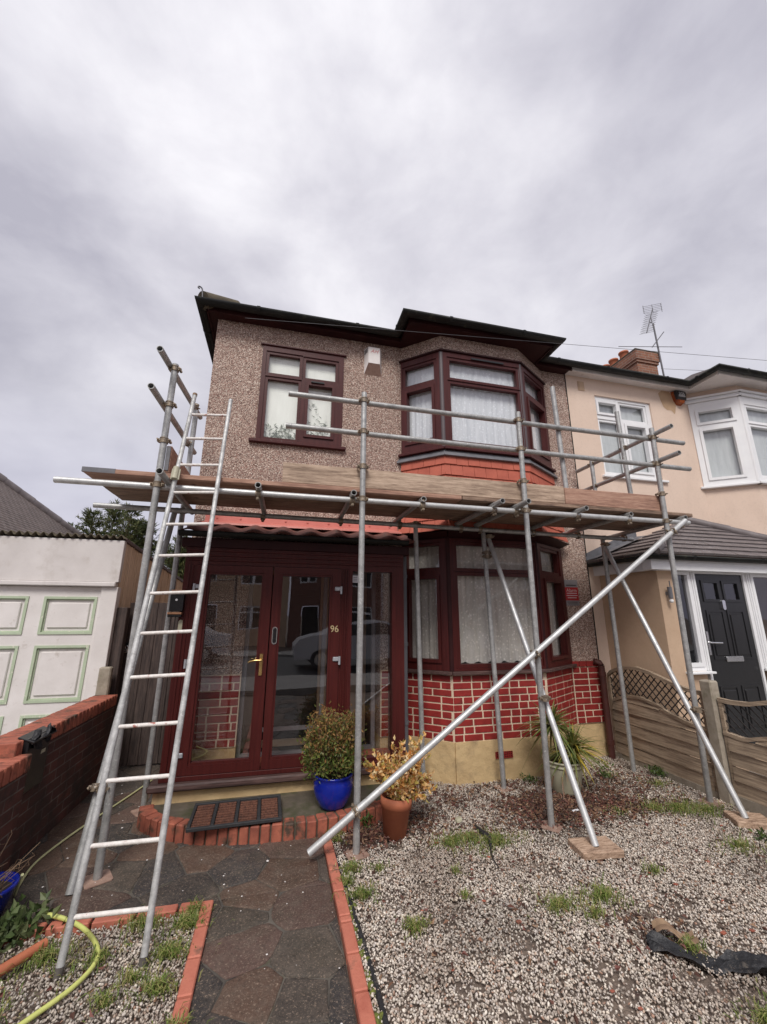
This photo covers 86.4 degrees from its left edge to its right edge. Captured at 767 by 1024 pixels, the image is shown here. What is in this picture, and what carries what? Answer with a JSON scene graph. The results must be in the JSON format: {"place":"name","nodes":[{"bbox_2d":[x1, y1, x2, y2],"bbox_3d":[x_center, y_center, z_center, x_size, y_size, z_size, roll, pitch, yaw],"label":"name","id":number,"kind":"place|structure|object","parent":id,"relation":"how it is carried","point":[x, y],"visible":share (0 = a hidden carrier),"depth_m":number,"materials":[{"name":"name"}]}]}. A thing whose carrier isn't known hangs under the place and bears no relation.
{"place":"outdoors","nodes":[
{"label":"outdoors","id":0,"kind":"place"},
{"bbox_2d":[0,914,195,1023],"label":"gravel","id":1,"kind":"structure","parent":0,"point":[135,1013],"depth_m":1.82,"materials":[{"name":"grey gravel"}]},
{"bbox_2d":[0,938,47,976],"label":"pipe","id":2,"kind":"object","parent":1,"relation":"on","point":[22,956],"visible":0.84,"depth_m":1.92,"materials":[{"name":"ceramic"}]},
{"bbox_2d":[18,912,100,1023],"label":"garden hose","id":3,"kind":"object","parent":1,"relation":"on","point":[84,929],"visible":0.84,"depth_m":1.83,"materials":[{"name":"yellow rubber"}]},
{"bbox_2d":[52,392,232,979],"bbox_3d":[-1.404,0.553,2.721,0.392,3.468,0.936,4,-15,-13],"label":"ladder","id":4,"kind":"object","parent":1,"relation":"on","point":[73,915],"visible":0.99,"depth_m":2.35,"materials":[{"name":"metal"}]},
{"bbox_2d":[170,466,180,479],"bbox_3d":[-1.591,-0.298,3.124,0.062,0.110,0.066,4,-15,-13],"label":"ladder bracket","id":5,"kind":"object","parent":4,"relation":"attached to","point":[175,472],"visible":1,"depth_m":3.11,"materials":[{"name":"beige plastic"}]},
{"bbox_2d":[1,763,355,1023],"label":"paving","id":6,"kind":"structure","parent":0,"point":[303,951],"depth_m":2.35,"materials":[{"name":"grey stone"}]},
{"bbox_2d":[0,830,39,917],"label":"potted dead plant","id":7,"kind":"object","parent":6,"relation":"on","point":[9,880],"visible":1,"depth_m":2.21,"materials":[{"name":"blue ceramic"}]},
{"bbox_2d":[0,889,67,953],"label":"leafy weed","id":8,"kind":"object","parent":6,"relation":"on","point":[14,930],"visible":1,"depth_m":2.08,"materials":[{"name":"green plant"}]},
{"bbox_2d":[13,780,151,896],"bbox_3d":[-2.261,2.373,3.296,0.236,0.195,2.221,2,-14,-7],"label":"garden hose","id":9,"kind":"object","parent":6,"relation":"on","point":[22,876],"visible":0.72,"depth_m":2.81,"materials":[{"name":"rubber"}]},
{"bbox_2d":[42,793,342,1023],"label":"debris","id":10,"kind":"object","parent":6,"relation":"on","point":[182,890],"visible":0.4,"depth_m":2.50,"materials":[{"name":"white paint"}]},
{"bbox_2d":[137,784,382,845],"bbox_3d":[-0.799,2.425,3.277,2.256,0.133,0.630,4,-15,-13],"label":"front step","id":11,"kind":"object","parent":6,"relation":"on","point":[304,814],"visible":0.52,"depth_m":3.06,"materials":[{"name":"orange brick"}]},
{"bbox_2d":[185,794,281,832],"bbox_3d":[-1.118,2.291,3.119,0.665,0.038,0.410,4,-15,-13],"label":"doormat","id":12,"kind":"object","parent":11,"relation":"on","point":[212,815],"visible":1,"depth_m":3.09,"materials":[{"name":"black rubber"}]},
{"bbox_2d":[297,701,372,811],"bbox_3d":[-0.426,2.000,3.379,0.576,0.770,0.568,14,-20,-43],"label":"potted shrub","id":13,"kind":"object","parent":11,"relation":"on","point":[331,738],"visible":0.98,"depth_m":3.27,"materials":[{"name":"green plant"}]},
{"bbox_2d":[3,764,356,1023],"bbox_3d":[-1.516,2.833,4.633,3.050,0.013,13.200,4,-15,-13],"label":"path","id":14,"kind":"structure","parent":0,"point":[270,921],"depth_m":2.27,"materials":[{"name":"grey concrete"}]},
{"bbox_2d":[108,607,130,727],"bbox_3d":[-2.947,1.900,4.426,0.110,1.685,0.110,4,-15,-13],"label":"timber post","id":15,"kind":"object","parent":14,"relation":"on","point":[119,638],"visible":0.5,"depth_m":4.49,"materials":[{"name":"brown wood"}]},
{"bbox_2d":[114,603,178,765],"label":"garden gate","id":16,"kind":"structure","parent":15,"relation":"attached to","point":[135,742],"depth_m":4.60,"materials":[{"name":"brown wood"}]},
{"bbox_2d":[0,757,766,1023],"bbox_3d":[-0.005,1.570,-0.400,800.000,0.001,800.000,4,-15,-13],"label":"ground","id":17,"kind":"structure","parent":0,"point":[628,1009],"depth_m":2.05,"materials":[{"name":"grey gravel"}]},
{"bbox_2d":[0,754,31,870],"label":"garden wall","id":18,"kind":"structure","parent":17,"relation":"on","point":[13,772],"depth_m":2.50,"materials":[{"name":"brick"}]},
{"bbox_2d":[0,473,81,585],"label":"bungalow","id":19,"kind":"object","parent":17,"relation":"on","point":[21,509],"visible":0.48,"depth_m":8.80,"materials":[{"name":"tile"}]},
{"bbox_2d":[0,694,117,867],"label":"garden wall","id":20,"kind":"structure","parent":17,"relation":"on","point":[59,792],"depth_m":3.26,"materials":[{"name":"brick"}]},
{"bbox_2d":[18,726,56,793],"bbox_3d":[-2.402,1.702,2.804,0.102,0.361,0.300,4,-15,-13],"label":"mailbox","id":21,"kind":"object","parent":20,"relation":"attached to","point":[34,776],"visible":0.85,"depth_m":2.79,"materials":[{"name":"black plastic"}]},
{"bbox_2d":[31,723,55,750],"bbox_3d":[-2.379,1.570,2.853,0.058,0.150,0.270,4,-15,-13],"label":"plastic bag","id":22,"kind":"object","parent":21,"relation":"in","point":[38,733],"visible":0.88,"depth_m":2.81,"materials":[{"name":"black plastic"}]},
{"bbox_2d":[0,530,182,735],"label":"garage","id":23,"kind":"structure","parent":17,"relation":"on","point":[65,599],"depth_m":4.38,"materials":[{"name":"white paint"}]},
{"bbox_2d":[0,586,101,735],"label":"garage door","id":24,"kind":"structure","parent":23,"relation":"in","point":[47,632],"depth_m":4.29,"materials":[{"name":"white paint"}]},
{"bbox_2d":[2,901,198,946],"bbox_3d":[-1.603,2.197,2.163,1.156,0.060,0.062,3,-15,-12],"label":"brick edging","id":25,"kind":"object","parent":17,"relation":"on","point":[109,921],"visible":0.41,"depth_m":2.17,"materials":[{"name":"red brick"}]},
{"bbox_2d":[95,667,112,694],"bbox_3d":[-2.929,2.156,4.185,0.115,1.070,0.070,4,-15,-13],"label":"concrete post","id":26,"kind":"object","parent":17,"relation":"on","point":[104,680],"visible":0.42,"depth_m":4.26,"materials":[{"name":"beige concrete"}]},
{"bbox_2d":[72,499,159,555],"bbox_3d":[-7.085,1.911,10.506,2.484,4.680,2.549,4,-15,-13],"label":"tree","id":27,"kind":"object","parent":17,"relation":"on","point":[137,534],"visible":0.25,"depth_m":10.51,"materials":[{"name":"green plant"}]},
{"bbox_2d":[151,536,187,578],"bbox_3d":[-5.697,2.497,11.249,2.409,3.926,1.997,4,-15,-13],"label":"conifer tree","id":28,"kind":"object","parent":17,"relation":"on","point":[168,562],"visible":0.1,"depth_m":11.16,"materials":[{"name":"green plant"}]},
{"bbox_2d":[170,900,213,1023],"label":"brick edging","id":29,"kind":"object","parent":17,"relation":"on","point":[188,981],"visible":0.81,"depth_m":1.89,"materials":[{"name":"red brick"}]},
{"bbox_2d":[323,839,375,1023],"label":"brick edging","id":30,"kind":"object","parent":17,"relation":"on","point":[364,1011],"visible":0.88,"depth_m":2.00,"materials":[{"name":"red brick"}]},
{"bbox_2d":[360,810,375,829],"bbox_3d":[-0.123,2.414,3.205,0.130,0.146,0.234,-1,-14,5],"label":"weed","id":31,"kind":"object","parent":17,"relation":"on","point":[366,819],"visible":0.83,"depth_m":3.17,"materials":[{"name":"green plant"}]},
{"bbox_2d":[146,286,615,804],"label":"terraced house","id":32,"kind":"structure","parent":17,"relation":"on","point":[274,659],"depth_m":4.70,"materials":[{"name":"paint"}]},
{"bbox_2d":[167,590,185,616],"bbox_3d":[-1.864,0.824,3.675,0.117,0.237,0.067,4,-15,-13],"label":"wall light","id":33,"kind":"object","parent":32,"relation":"attached to","point":[177,601],"visible":0.91,"depth_m":3.65,"materials":[{"name":"black plastic"}]},
{"bbox_2d":[178,620,182,629],"bbox_3d":[-1.827,1.022,3.668,0.034,0.104,0.010,4,-15,-13],"label":"doorbell","id":34,"kind":"object","parent":32,"relation":"attached to","point":[180,622],"visible":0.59,"depth_m":3.66,"materials":[{"name":"white plastic"}]},
{"bbox_2d":[175,565,273,776],"bbox_3d":[-1.415,1.363,3.676,0.703,1.755,0.122,4,-15,-13],"label":"porch door","id":35,"kind":"structure","parent":32,"relation":"in","point":[185,767],"depth_m":3.64,"materials":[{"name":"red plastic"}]},
{"bbox_2d":[264,403,326,439],"bbox_3d":[-1.032,-1.111,4.973,0.856,0.562,0.028,4,-15,-13],"label":"houseplant","id":36,"kind":"object","parent":32,"relation":"in","point":[289,436],"visible":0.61,"depth_m":4.90,"materials":[{"name":"green plant"}]},
{"bbox_2d":[248,345,345,450],"bbox_3d":[-1.006,-1.397,4.987,1.120,1.295,0.100,4,-15,-13],"label":"window","id":37,"kind":"structure","parent":32,"relation":"in","point":[334,442],"depth_m":4.99,"materials":[{"name":"plastic"}]},
{"bbox_2d":[261,567,341,769],"bbox_3d":[-0.744,1.411,3.854,0.669,1.755,0.086,4,-15,-13],"label":"porch door","id":38,"kind":"structure","parent":32,"relation":"in","point":[268,761],"depth_m":3.86,"materials":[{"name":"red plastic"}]},
{"bbox_2d":[364,347,380,376],"bbox_3d":[-0.129,-1.958,5.306,0.230,0.365,0.088,4,-15,-13],"label":"alarm box","id":39,"kind":"object","parent":32,"relation":"attached to","point":[372,361],"visible":1,"depth_m":5.28,"materials":[{"name":"white plastic"}]},
{"bbox_2d":[401,352,441,453],"bbox_3d":[0.480,-1.371,5.171,0.544,1.305,0.088,-7,-16,27],"label":"bay window","id":40,"kind":"structure","parent":32,"relation":"in","point":[433,385],"depth_m":5.17,"materials":[{"name":"plastic"}]},
{"bbox_2d":[402,538,449,670],"bbox_3d":[0.473,1.012,4.564,0.544,1.405,0.088,-7,-16,27],"label":"bay window","id":41,"kind":"structure","parent":32,"relation":"in","point":[438,573],"depth_m":4.49,"materials":[{"name":"red plastic"}]},
{"bbox_2d":[442,351,525,452],"bbox_3d":[1.263,-1.367,5.178,1.083,1.305,0.072,4,-15,-13],"label":"bay window","id":42,"kind":"structure","parent":32,"relation":"in","point":[448,357],"depth_m":5.23,"materials":[{"name":"plastic"}]},
{"bbox_2d":[449,538,545,670],"bbox_3d":[1.255,1.017,4.571,1.083,1.405,0.072,4,-15,-13],"label":"bay window","id":43,"kind":"structure","parent":32,"relation":"in","point":[454,542],"depth_m":4.55,"materials":[{"name":"red plastic"}]},
{"bbox_2d":[248,318,766,360],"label":"overhead cable","id":44,"kind":"object","parent":32,"relation":"attached to","point":[499,338],"visible":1,"depth_m":4.96,"materials":[{"name":"black rubber"}]},
{"bbox_2d":[521,365,551,466],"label":"bay window","id":45,"kind":"structure","parent":32,"relation":"in","point":[539,406],"depth_m":5.62,"materials":[{"name":"plastic"}]},
{"bbox_2d":[537,543,571,667],"bbox_3d":[2.047,1.113,4.938,0.088,1.405,0.700,-14,-20,43],"label":"bay window","id":46,"kind":"structure","parent":32,"relation":"in","point":[556,577],"depth_m":4.97,"materials":[{"name":"red plastic"}]},
{"bbox_2d":[564,580,579,605],"bbox_3d":[2.411,1.034,5.233,0.200,0.325,0.008,4,-15,-13],"label":"alarm sign","id":47,"kind":"object","parent":32,"relation":"attached to","point":[571,593],"visible":1,"depth_m":5.23,"materials":[{"name":"red plastic"}]},
{"bbox_2d":[53,346,748,894],"bbox_3d":[0.383,0.571,3.860,5.980,3.998,1.647,4,-15,-13],"label":"scaffolding","id":48,"kind":"object","parent":17,"relation":"on","point":[533,658],"visible":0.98,"depth_m":3.68,"materials":[{"name":"silver metal"}]},
{"bbox_2d":[104,487,433,514],"bbox_3d":[-0.930,-0.106,3.845,2.936,0.038,0.202,4,-15,-13],"label":"scaffold board","id":49,"kind":"object","parent":48,"relation":"on","point":[148,493],"visible":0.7,"depth_m":3.80,"materials":[{"name":"brown wood"}]},
{"bbox_2d":[81,466,461,503],"bbox_3d":[-0.784,-0.202,3.470,3.039,0.040,0.204,4,-15,-13],"label":"scaffold board","id":50,"kind":"object","parent":48,"relation":"on","point":[145,477],"visible":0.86,"depth_m":3.38,"materials":[{"name":"brown wood"}]},
{"bbox_2d":[164,446,189,474],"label":"scaffold board","id":51,"kind":"object","parent":50,"relation":"on","point":[171,457],"visible":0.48,"depth_m":3.22,"materials":[{"name":"brown wood"}]},
{"bbox_2d":[282,462,564,503],"bbox_3d":[0.469,-0.246,3.726,2.703,0.176,0.034,4,-15,-13],"label":"scaffold board","id":52,"kind":"object","parent":50,"relation":"on","point":[349,477],"visible":0.82,"depth_m":3.67,"materials":[{"name":"brown wood"}]},
{"bbox_2d":[114,494,453,519],"bbox_3d":[-0.833,-0.048,4.073,3.236,0.036,0.202,4,-15,-13],"label":"scaffold board","id":53,"kind":"object","parent":48,"relation":"on","point":[268,506],"visible":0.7,"depth_m":4.02,"materials":[{"name":"brown wood"}]},
{"bbox_2d":[103,486,475,511],"bbox_3d":[-0.662,-0.142,3.705,3.386,0.036,0.202,4,-15,-13],"label":"scaffold board","id":54,"kind":"object","parent":48,"relation":"on","point":[300,499],"visible":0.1,"depth_m":3.77,"materials":[{"name":"brown wood"}]},
{"bbox_2d":[430,510,649,527],"bbox_3d":[1.811,0.069,4.498,2.690,0.038,0.202,4,-15,-13],"label":"scaffold board","id":55,"kind":"object","parent":48,"relation":"on","point":[509,517],"visible":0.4,"depth_m":4.43,"materials":[{"name":"brown wood"}]},
{"bbox_2d":[449,516,634,530],"bbox_3d":[1.883,0.125,4.720,2.340,0.039,0.202,4,-15,-13],"label":"scaffold board","id":56,"kind":"object","parent":48,"relation":"on","point":[521,522],"visible":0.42,"depth_m":4.71,"materials":[{"name":"brown wood"}]},
{"bbox_2d":[485,512,653,523],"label":"scaffold board","id":57,"kind":"object","parent":48,"relation":"on","point":[572,518],"visible":0.04,"depth_m":4.43,"materials":[{"name":"brown wood"}]},
{"bbox_2d":[456,496,692,518],"bbox_3d":[1.982,-0.024,4.130,2.640,0.036,0.202,4,-15,-13],"label":"scaffold board","id":58,"kind":"object","parent":48,"relation":"on","point":[481,501],"visible":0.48,"depth_m":4.05,"materials":[{"name":"brown wood"}]},
{"bbox_2d":[564,488,660,510],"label":"scaffold board","id":59,"kind":"object","parent":58,"relation":"on","point":[573,496],"visible":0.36,"depth_m":4.15,"materials":[{"name":"brown wood"}]},
{"bbox_2d":[516,699,616,798],"bbox_3d":[1.748,2.303,3.951,0.873,0.972,0.864,12,-19,-40],"label":"potted cordyline","id":60,"kind":"object","parent":17,"relation":"on","point":[560,782],"visible":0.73,"depth_m":3.83,"materials":[{"name":"plant"}]},
{"bbox_2d":[644,764,668,778],"bbox_3d":[2.840,2.695,4.237,0.219,0.119,0.192,4,-15,-13],"label":"weed","id":61,"kind":"object","parent":17,"relation":"on","point":[653,771],"visible":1,"depth_m":4.22,"materials":[{"name":"green plant"}]},
{"bbox_2d":[564,348,766,770],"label":"neighbour house","id":62,"kind":"structure","parent":17,"relation":"on","point":[717,419],"depth_m":5.73,"materials":[{"name":"beige paint"}]},
{"bbox_2d":[594,396,668,482],"bbox_3d":[3.661,-1.088,6.112,1.140,1.310,0.120,4,-15,-13],"label":"window","id":63,"kind":"structure","parent":62,"relation":"in","point":[608,418],"depth_m":6.16,"materials":[{"name":"white plastic"}]},
{"bbox_2d":[618,303,666,375],"bbox_3d":[6.811,-4.518,10.489,1.879,2.480,0.459,6,-16,-23],"label":"tv aerial","id":64,"kind":"object","parent":62,"relation":"attached to","point":[654,331],"visible":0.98,"depth_m":10.51,"materials":[{"name":"metal"}]},
{"bbox_2d":[665,581,673,602],"bbox_3d":[3.244,0.908,4.636,0.055,0.249,0.074,4,-15,-13],"label":"wall light","id":65,"kind":"object","parent":62,"relation":"attached to","point":[669,592],"visible":1,"depth_m":4.60,"materials":[{"name":"black metal"}]},
{"bbox_2d":[670,391,685,405],"bbox_3d":[4.716,-1.813,6.501,0.240,0.225,0.079,4,-15,-13],"label":"alarm box","id":66,"kind":"object","parent":62,"relation":"attached to","point":[679,398],"visible":1,"depth_m":6.47,"materials":[{"name":"orange plastic"}]},
{"bbox_2d":[688,397,756,485],"bbox_3d":[5.186,-1.077,6.278,0.646,1.380,0.086,-6,-16,23],"label":"bay window","id":67,"kind":"structure","parent":62,"relation":"in","point":[735,423],"depth_m":6.26,"materials":[{"name":"white plastic"}]},
{"bbox_2d":[694,574,766,755],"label":"front door","id":68,"kind":"structure","parent":62,"relation":"in","point":[727,626],"depth_m":4.71,"materials":[{"name":"black plastic"}]},
{"bbox_2d":[741,397,766,480],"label":"bay window","id":69,"kind":"structure","parent":62,"relation":"in","point":[748,403],"depth_m":6.28,"materials":[{"name":"white plastic"}]},
{"bbox_2d":[651,918,698,944],"bbox_3d":[1.483,2.139,2.079,0.190,0.072,0.071,-5,-15,18],"label":"broken stone","id":70,"kind":"object","parent":17,"relation":"on","point":[658,924],"visible":0.96,"depth_m":2.08,"materials":[{"name":"beige stone"}]},
{"bbox_2d":[615,751,766,817],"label":"gravel board","id":71,"kind":"object","parent":17,"relation":"on","point":[751,806],"visible":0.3,"depth_m":3.88,"materials":[{"name":"concrete"}]},
{"bbox_2d":[607,666,717,791],"bbox_3d":[2.918,2.207,4.390,0.060,0.989,1.200,4,-15,-13],"label":"fence panel","id":72,"kind":"object","parent":71,"relation":"on","point":[682,740],"visible":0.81,"depth_m":4.32,"materials":[{"name":"brown wood"}]},
{"bbox_2d":[717,697,766,806],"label":"fence panel","id":73,"kind":"object","parent":71,"relation":"on","point":[748,785],"visible":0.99,"depth_m":3.50,"materials":[{"name":"brown wood"}]},
{"bbox_2d":[699,679,734,807],"bbox_3d":[3.077,2.100,3.748,0.100,1.040,0.115,4,-15,-13],"label":"concrete post","id":74,"kind":"object","parent":17,"relation":"on","point":[710,694],"visible":0.68,"depth_m":3.74,"materials":[{"name":"grey concrete"}]},
{"bbox_2d":[0,0,766,565],"label":"sky","id":75,"kind":"structure","parent":0,"point":[568,169],"materials":[{"name":"grey"}]},
{"bbox_2d":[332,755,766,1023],"bbox_3d":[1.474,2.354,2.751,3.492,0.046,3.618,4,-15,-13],"label":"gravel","id":76,"kind":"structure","parent":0,"point":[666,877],"depth_m":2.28,"materials":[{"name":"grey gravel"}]},
{"bbox_2d":[339,866,382,1023],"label":"moss","id":77,"kind":"object","parent":76,"relation":"on","point":[376,1014],"visible":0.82,"depth_m":1.95,"materials":[{"name":"green plant"}]},
{"bbox_2d":[335,853,388,1023],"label":"membrane edge","id":78,"kind":"object","parent":76,"relation":"on","point":[380,1001],"visible":0.77,"depth_m":1.92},
{"bbox_2d":[0,770,766,1023],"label":"grass","id":79,"kind":"structure","parent":76,"relation":"on","point":[188,918],"depth_m":2.16,"materials":[{"name":"green plant"}]},
{"bbox_2d":[0,762,766,1023],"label":"leaf litter","id":80,"kind":"object","parent":76,"relation":"on","point":[369,835],"visible":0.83,"depth_m":3.30,"materials":[{"name":"brown plant"}]},
{"bbox_2d":[446,775,681,827],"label":"twigs","id":81,"kind":"object","parent":80,"relation":"on","point":[566,801],"visible":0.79,"depth_m":3.64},
{"bbox_2d":[361,731,436,840],"bbox_3d":[0.104,2.103,3.170,0.647,0.709,0.354,4,-15,-13],"label":"potted shrub","id":82,"kind":"object","parent":76,"relation":"on","point":[398,795],"visible":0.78,"depth_m":3.11,"materials":[{"name":"orange plant"}]},
{"bbox_2d":[455,816,462,822],"bbox_3d":[0.599,2.451,3.249,0.053,0.035,0.046,7,-16,-24],"label":"stone","id":83,"kind":"object","parent":76,"relation":"on","point":[458,819],"visible":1,"depth_m":3.24,"materials":[{"name":"white stone"}]},
{"bbox_2d":[474,824,498,867],"bbox_3d":[0.759,2.371,2.933,0.071,0.041,0.549,1,-14,-3],"label":"weed membrane","id":84,"kind":"object","parent":76,"relation":"on","point":[482,831],"visible":0.94,"depth_m":3.00,"materials":[{"name":"black fabric"}]},
{"bbox_2d":[520,772,538,783],"bbox_3d":[1.451,2.657,4.069,0.156,0.090,0.189,4,-15,-13],"label":"weed","id":85,"kind":"object","parent":76,"relation":"on","point":[528,777],"visible":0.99,"depth_m":4.06,"materials":[{"name":"green plant"}]},
{"bbox_2d":[421,823,755,1010],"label":"brick fragments","id":86,"kind":"object","parent":76,"relation":"on","point":[519,921],"visible":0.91,"depth_m":2.19,"materials":[{"name":"red brick"}]},
{"bbox_2d":[568,836,624,860],"bbox_3d":[1.485,2.354,2.862,0.300,0.048,0.200,2,-14,-7],"label":"wood block","id":87,"kind":"object","parent":76,"relation":"on","point":[586,850],"depth_m":2.81,"materials":[{"name":"beige wood"}]},
{"bbox_2d":[597,756,613,778],"bbox_3d":[2.266,2.630,4.187,0.248,0.182,0.183,21,-25,-54],"label":"weed","id":88,"kind":"object","parent":76,"relation":"on","point":[603,773],"visible":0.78,"depth_m":4.17,"materials":[{"name":"green plant"}]},
{"bbox_2d":[646,930,766,977],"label":"weed membrane","id":89,"kind":"object","parent":76,"relation":"on","point":[741,961],"visible":0.98,"depth_m":1.94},
{"bbox_2d":[723,810,766,829],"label":"wood block","id":90,"kind":"object","parent":76,"relation":"on","point":[756,821],"depth_m":3.22,"materials":[{"name":"beige wood"}]},
{"bbox_2d":[748,827,766,841],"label":"weed","id":91,"kind":"object","parent":76,"relation":"on","point":[761,834],"visible":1,"depth_m":3.00,"materials":[{"name":"green plant"}]}
]}

